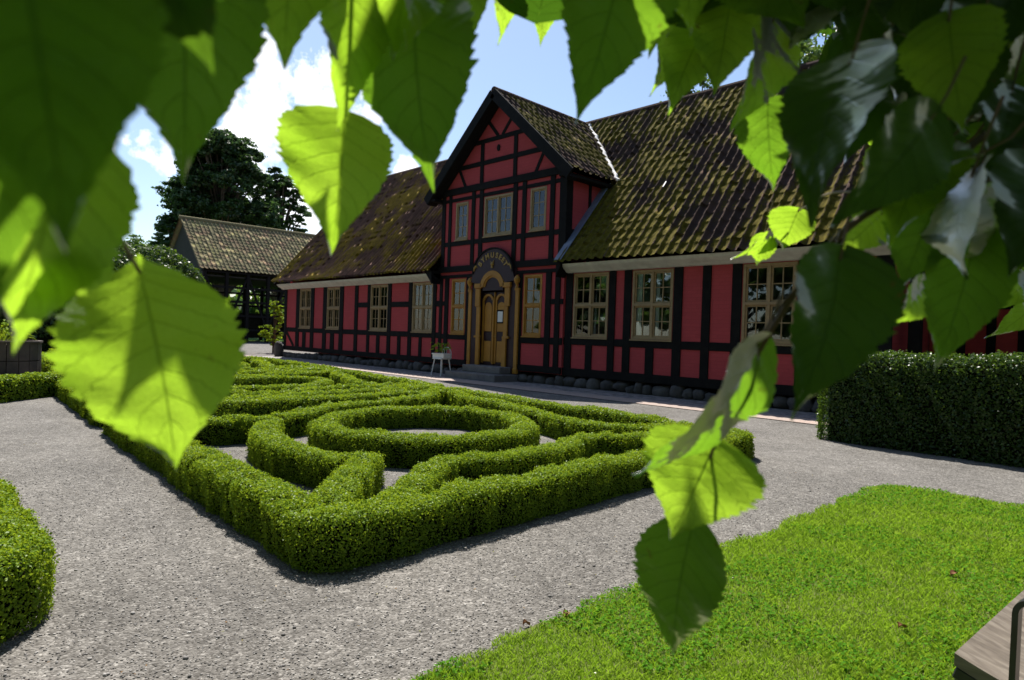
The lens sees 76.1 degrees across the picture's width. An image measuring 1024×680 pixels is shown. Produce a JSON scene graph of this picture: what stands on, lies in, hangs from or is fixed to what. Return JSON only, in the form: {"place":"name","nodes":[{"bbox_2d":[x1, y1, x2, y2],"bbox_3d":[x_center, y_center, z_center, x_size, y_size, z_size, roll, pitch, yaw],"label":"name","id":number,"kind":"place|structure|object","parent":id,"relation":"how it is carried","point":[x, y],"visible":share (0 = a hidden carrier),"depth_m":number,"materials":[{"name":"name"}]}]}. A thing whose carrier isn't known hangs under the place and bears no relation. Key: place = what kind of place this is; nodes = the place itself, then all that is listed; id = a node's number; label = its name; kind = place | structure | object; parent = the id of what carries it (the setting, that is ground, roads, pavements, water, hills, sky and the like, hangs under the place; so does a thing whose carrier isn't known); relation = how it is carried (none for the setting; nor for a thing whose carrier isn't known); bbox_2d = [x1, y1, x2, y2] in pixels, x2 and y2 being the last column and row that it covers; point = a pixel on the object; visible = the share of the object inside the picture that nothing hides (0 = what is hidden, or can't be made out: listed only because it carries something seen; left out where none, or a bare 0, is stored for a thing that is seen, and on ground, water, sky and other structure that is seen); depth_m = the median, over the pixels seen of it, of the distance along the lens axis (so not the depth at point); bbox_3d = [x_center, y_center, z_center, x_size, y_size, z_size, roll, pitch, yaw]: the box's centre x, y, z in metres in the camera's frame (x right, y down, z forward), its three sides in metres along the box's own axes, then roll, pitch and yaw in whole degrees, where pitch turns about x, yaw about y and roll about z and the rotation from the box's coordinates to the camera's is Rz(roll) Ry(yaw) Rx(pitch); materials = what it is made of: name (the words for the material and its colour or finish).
{"place":"outdoors","nodes":[
{"label":"outdoors","id":0,"kind":"place"},
{"bbox_2d":[5,241,205,340],"bbox_3d":[-16.362,-1.862,26.996,7.127,4.592,7.241,2,1,-44],"label":"clipped tree","id":1,"kind":"object","parent":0,"point":[153,254],"visible":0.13,"depth_m":26.05,"materials":[{"name":"green plant"}]},
{"bbox_2d":[0,327,282,341],"bbox_3d":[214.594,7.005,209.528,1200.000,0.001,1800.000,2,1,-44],"label":"meadow","id":2,"kind":"structure","parent":0,"point":[257,339],"depth_m":58.94,"materials":[{"name":"green plant"}]},
{"bbox_2d":[123,234,151,253],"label":"broadleaf tree","id":3,"kind":"object","parent":2,"relation":"on","point":[136,240],"visible":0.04,"depth_m":88.26,"materials":[{"name":"green plant"}]},
{"bbox_2d":[151,222,176,257],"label":"maple tree","id":4,"kind":"object","parent":2,"relation":"on","point":[170,227],"visible":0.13,"depth_m":60.42,"materials":[{"name":"green plant"}]},
{"bbox_2d":[146,128,284,297],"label":"maple tree","id":5,"kind":"object","parent":2,"relation":"on","point":[224,174],"visible":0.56,"depth_m":63.78,"materials":[{"name":"green plant"}]},
{"bbox_2d":[254,166,311,313],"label":"pine tree","id":6,"kind":"object","parent":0,"point":[291,203],"visible":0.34,"depth_m":69.69,"materials":[{"name":"green plant"}]},
{"bbox_2d":[115,0,834,293],"label":"sky","id":7,"kind":"structure","parent":0,"point":[542,75],"materials":[{"name":"blue"}]},
{"bbox_2d":[0,341,1023,679],"bbox_3d":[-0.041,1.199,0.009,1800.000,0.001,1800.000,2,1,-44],"label":"ground","id":8,"kind":"structure","parent":0,"point":[62,435],"depth_m":3.35,"materials":[{"name":"grey gravel"}]},
{"bbox_2d":[0,319,42,374],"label":"planter","id":9,"kind":"object","parent":8,"relation":"on","point":[26,357],"visible":0.76,"depth_m":13.16,"materials":[{"name":"grey wood"}]},
{"bbox_2d":[0,327,56,351],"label":"hedge","id":10,"kind":"object","parent":8,"relation":"on","point":[46,346],"visible":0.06,"depth_m":23.89,"materials":[{"name":"green plant"}]},
{"bbox_2d":[0,477,59,645],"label":"box hedge","id":11,"kind":"object","parent":8,"relation":"on","point":[27,582],"visible":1,"depth_m":2.58,"materials":[{"name":"green plant"}]},
{"bbox_2d":[0,352,65,402],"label":"box hedge","id":12,"kind":"object","parent":8,"relation":"on","point":[27,386],"visible":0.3,"depth_m":9.74,"materials":[{"name":"green plant"}]},
{"bbox_2d":[48,348,57,352],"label":"box hedge","id":13,"kind":"object","parent":8,"relation":"on","point":[52,350],"visible":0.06,"depth_m":18.95,"materials":[{"name":"green plant"}]},
{"bbox_2d":[0,283,284,327],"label":"woodland","id":14,"kind":"object","parent":8,"relation":"on","point":[234,297],"visible":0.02,"depth_m":86.19,"materials":[{"name":"green plant"}]},
{"bbox_2d":[41,356,337,372],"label":"box hedge","id":15,"kind":"object","parent":8,"relation":"on","point":[48,368],"visible":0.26,"depth_m":16.58,"materials":[{"name":"green plant"}]},
{"bbox_2d":[164,215,315,342],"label":"open barn","id":16,"kind":"structure","parent":8,"relation":"on","point":[226,254],"depth_m":48.55,"materials":[{"name":"tile"}]},
{"bbox_2d":[239,362,250,366],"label":"ring hedge","id":17,"kind":"object","parent":8,"relation":"on","point":[245,364],"visible":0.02,"depth_m":15.93,"materials":[{"name":"green plant"}]},
{"bbox_2d":[54,367,444,426],"bbox_3d":[-4.248,0.816,11.318,6.204,0.339,5.426,2,1,-44],"label":"box hedge","id":18,"kind":"object","parent":8,"relation":"on","point":[62,393],"visible":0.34,"depth_m":10.17,"materials":[{"name":"green plant"}]},
{"bbox_2d":[257,301,283,352],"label":"shrub","id":19,"kind":"object","parent":8,"relation":"on","point":[271,335],"visible":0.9,"depth_m":29.83,"materials":[{"name":"green plant"}]},
{"bbox_2d":[192,413,356,488],"bbox_3d":[-2.286,0.928,6.008,1.063,0.318,3.279,2,1,-44],"label":"box hedge","id":20,"kind":"object","parent":8,"relation":"on","point":[274,450],"visible":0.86,"depth_m":5.42,"materials":[{"name":"green plant"}]},
{"bbox_2d":[242,366,319,369],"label":"box hedge","id":21,"kind":"object","parent":8,"relation":"on","point":[250,368],"visible":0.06,"depth_m":15.18,"materials":[{"name":"green plant"}]},
{"bbox_2d":[231,373,333,393],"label":"ring hedge","id":22,"kind":"object","parent":8,"relation":"on","point":[256,383],"visible":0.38,"depth_m":12.03,"materials":[{"name":"green plant"}]},
{"bbox_2d":[250,357,318,367],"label":"box hedge","id":23,"kind":"object","parent":8,"relation":"on","point":[255,362],"visible":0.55,"depth_m":17.27,"materials":[{"name":"green plant"}]},
{"bbox_2d":[234,367,335,377],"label":"box hedge","id":24,"kind":"object","parent":8,"relation":"on","point":[310,373],"visible":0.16,"depth_m":13.68,"materials":[{"name":"green plant"}]},
{"bbox_2d":[228,383,420,395],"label":"box hedge","id":25,"kind":"object","parent":8,"relation":"on","point":[298,389],"visible":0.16,"depth_m":10.31,"materials":[{"name":"green plant"}]},
{"bbox_2d":[301,449,385,509],"bbox_3d":[-1.082,0.981,4.327,0.354,0.321,1.690,2,0,-5],"label":"box hedge","id":26,"kind":"object","parent":8,"relation":"on","point":[360,476],"visible":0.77,"depth_m":4.25,"materials":[{"name":"green plant"}]},
{"bbox_2d":[269,385,443,437],"bbox_3d":[-1.751,0.923,9.223,0.762,0.317,4.851,2,0,17],"label":"box hedge","id":27,"kind":"object","parent":8,"relation":"on","point":[296,422],"visible":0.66,"depth_m":8.17,"materials":[{"name":"green plant"}]},
{"bbox_2d":[329,369,419,386],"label":"box hedge","id":28,"kind":"object","parent":8,"relation":"on","point":[336,376],"visible":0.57,"depth_m":12.92,"materials":[{"name":"green plant"}]},
{"bbox_2d":[304,403,541,468],"bbox_3d":[-0.914,0.960,7.071,2.643,0.333,2.650,2,1,-44],"label":"ring hedge","id":29,"kind":"object","parent":8,"relation":"on","point":[349,430],"visible":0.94,"depth_m":6.29,"materials":[{"name":"green plant"}]},
{"bbox_2d":[101,386,755,573],"bbox_3d":[-0.936,0.957,7.217,5.824,0.335,5.939,2,1,-44],"label":"box hedge","id":30,"kind":"object","parent":8,"relation":"on","point":[275,516],"visible":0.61,"depth_m":4.03,"materials":[{"name":"green plant"}]},
{"bbox_2d":[20,439,859,679],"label":"litter","id":31,"kind":"object","parent":8,"relation":"on","point":[337,571],"visible":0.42,"depth_m":3.01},
{"bbox_2d":[373,430,650,506],"bbox_3d":[0.416,1.028,5.558,0.953,0.311,4.475,2,1,40],"label":"box hedge","id":32,"kind":"object","parent":8,"relation":"on","point":[431,474],"visible":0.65,"depth_m":5.13,"materials":[{"name":"green plant"}]},
{"bbox_2d":[258,356,828,419],"bbox_3d":[-1.937,0.988,18.412,1.216,0.001,23.000,2,1,-44],"label":"cobbled apron","id":33,"kind":"object","parent":8,"relation":"on","point":[778,411],"visible":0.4,"depth_m":14.66,"materials":[{"name":"grey stone"}]},
{"bbox_2d":[431,347,451,375],"bbox_3d":[-1.943,0.589,18.083,0.406,0.807,0.446,2,1,-44],"label":"chair","id":34,"kind":"object","parent":33,"relation":"on","point":[441,366],"visible":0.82,"depth_m":18.06,"materials":[{"name":"white paint"}]},
{"bbox_2d":[430,342,451,357],"bbox_3d":[-1.964,0.275,18.094,0.646,0.440,0.627,2,1,-44],"label":"flower box","id":35,"kind":"object","parent":34,"relation":"on","point":[440,355],"visible":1,"depth_m":17.98,"materials":[{"name":"white paint"}]},
{"bbox_2d":[442,386,690,438],"bbox_3d":[0.102,0.986,8.985,1.074,0.323,5.351,2,1,-37],"label":"box hedge","id":36,"kind":"object","parent":8,"relation":"on","point":[554,425],"visible":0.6,"depth_m":7.84,"materials":[{"name":"green plant"}]},
{"bbox_2d":[271,60,929,412],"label":"museum building","id":37,"kind":"structure","parent":8,"relation":"on","point":[529,241],"depth_m":16.43,"materials":[{"name":"red paint"}]},
{"bbox_2d":[298,289,310,328],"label":"window","id":38,"kind":"structure","parent":37,"relation":"in","point":[305,294],"depth_m":25.44,"materials":[{"name":"paint"}]},
{"bbox_2d":[326,287,339,329],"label":"window","id":39,"kind":"structure","parent":37,"relation":"in","point":[333,293],"depth_m":23.89,"materials":[{"name":"paint"}]},
{"bbox_2d":[368,284,387,331],"bbox_3d":[-4.392,-1.060,21.761,0.160,1.550,1.080,2,1,-44],"label":"window","id":40,"kind":"structure","parent":37,"relation":"in","point":[379,293],"depth_m":21.72,"materials":[{"name":"paint"}]},
{"bbox_2d":[410,282,432,332],"bbox_3d":[-2.719,-0.989,20.035,0.145,1.550,1.070,2,1,-44],"label":"window","id":41,"kind":"structure","parent":37,"relation":"in","point":[422,301],"depth_m":20.00,"materials":[{"name":"paint"}]},
{"bbox_2d":[449,279,465,334],"bbox_3d":[-1.516,-0.946,18.715,0.145,1.595,0.660,2,1,-44],"label":"window","id":42,"kind":"structure","parent":37,"relation":"in","point":[458,297],"depth_m":18.72,"materials":[{"name":"paint"}]},
{"bbox_2d":[454,201,468,241],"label":"window","id":43,"kind":"structure","parent":37,"relation":"in","point":[461,232],"depth_m":18.69,"materials":[{"name":"glass"}]},
{"bbox_2d":[481,292,493,364],"bbox_3d":[-0.645,-0.311,17.841,0.085,1.970,0.485,2,1,-44],"label":"door leaf","id":44,"kind":"structure","parent":37,"relation":"in","point":[488,298],"depth_m":17.84,"materials":[{"name":"paint"}]},
{"bbox_2d":[482,192,512,237],"bbox_3d":[-0.349,-3.339,17.596,0.160,1.115,1.150,2,1,-44],"label":"window","id":45,"kind":"structure","parent":37,"relation":"in","point":[498,209],"depth_m":17.56,"materials":[{"name":"glass"}]},
{"bbox_2d":[493,292,504,365],"bbox_3d":[-0.304,-0.297,17.454,0.137,1.970,0.485,2,1,-44],"label":"door leaf","id":46,"kind":"structure","parent":37,"relation":"in","point":[499,301],"depth_m":17.51,"materials":[{"name":"paint"}]},
{"bbox_2d":[521,274,542,337],"bbox_3d":[0.540,-0.859,16.616,0.159,1.595,0.680,2,1,-44],"label":"window","id":47,"kind":"structure","parent":37,"relation":"in","point":[532,298],"depth_m":16.61,"materials":[{"name":"paint"}]},
{"bbox_2d":[528,186,546,231],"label":"window","id":48,"kind":"structure","parent":37,"relation":"in","point":[538,200],"depth_m":16.53,"materials":[{"name":"glass"}]},
{"bbox_2d":[571,272,608,339],"bbox_3d":[1.859,-0.797,15.348,0.157,1.550,1.080,2,1,-44],"label":"window","id":49,"kind":"structure","parent":37,"relation":"in","point":[588,287],"depth_m":15.32,"materials":[{"name":"paint"}]},
{"bbox_2d":[629,268,673,341],"bbox_3d":[3.042,-0.747,14.135,0.158,1.550,1.070,2,1,-44],"label":"window","id":50,"kind":"structure","parent":37,"relation":"in","point":[655,303],"depth_m":14.12,"materials":[{"name":"paint"}]},
{"bbox_2d":[741,261,797,345],"bbox_3d":[4.831,-0.672,12.291,0.145,1.550,1.070,2,1,-44],"label":"window","id":51,"kind":"structure","parent":37,"relation":"in","point":[769,303],"depth_m":12.29,"materials":[{"name":"paint"}]},
{"bbox_2d":[660,75,711,101],"bbox_3d":[7.254,-4.959,27.003,4.719,12.412,4.679,2,1,-44],"label":"broadleaf tree","id":52,"kind":"object","parent":8,"relation":"on","point":[702,83],"visible":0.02,"depth_m":26.46,"materials":[{"name":"green plant"}]},
{"bbox_2d":[798,21,835,64],"bbox_3d":[11.685,-5.847,25.663,6.225,14.511,5.730,2,0,-23],"label":"broadleaf tree","id":53,"kind":"object","parent":8,"relation":"on","point":[806,48],"visible":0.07,"depth_m":23.04,"materials":[{"name":"green plant"}]},
{"bbox_2d":[815,349,1023,467],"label":"hornbeam hedge","id":54,"kind":"object","parent":8,"relation":"on","point":[963,408],"visible":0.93,"depth_m":7.48,"materials":[{"name":"green plant"}]},
{"bbox_2d":[907,265,1023,367],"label":"side wing","id":55,"kind":"structure","parent":8,"relation":"on","point":[978,343],"depth_m":11.51,"materials":[{"name":"red paint"}]},
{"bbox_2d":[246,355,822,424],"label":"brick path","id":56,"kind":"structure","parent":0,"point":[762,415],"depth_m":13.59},
{"bbox_2d":[392,483,1023,679],"bbox_3d":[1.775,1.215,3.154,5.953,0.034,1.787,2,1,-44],"label":"grass","id":57,"kind":"structure","parent":0,"point":[959,527],"depth_m":2.98,"materials":[{"name":"green plant"}]},
{"bbox_2d":[0,0,1023,653],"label":"linden tree","id":58,"kind":"object","parent":57,"relation":"on","point":[924,98],"visible":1,"depth_m":0.44,"materials":[{"name":"green plant"}]},
{"bbox_2d":[898,621,906,627],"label":"fallen leaf","id":59,"kind":"object","parent":57,"relation":"on","point":[901,624],"visible":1,"depth_m":2.75,"materials":[{"name":"brown plant"}]},
{"bbox_2d":[952,590,1023,679],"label":"bench","id":60,"kind":"object","parent":57,"relation":"on","point":[992,648],"visible":1,"depth_m":1.58,"materials":[{"name":"brown wood"}]},
{"bbox_2d":[1006,574,1016,578],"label":"fallen leaf","id":61,"kind":"object","parent":57,"relation":"on","point":[1011,575],"visible":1,"depth_m":3.40,"materials":[{"name":"green plant"}]}
]}

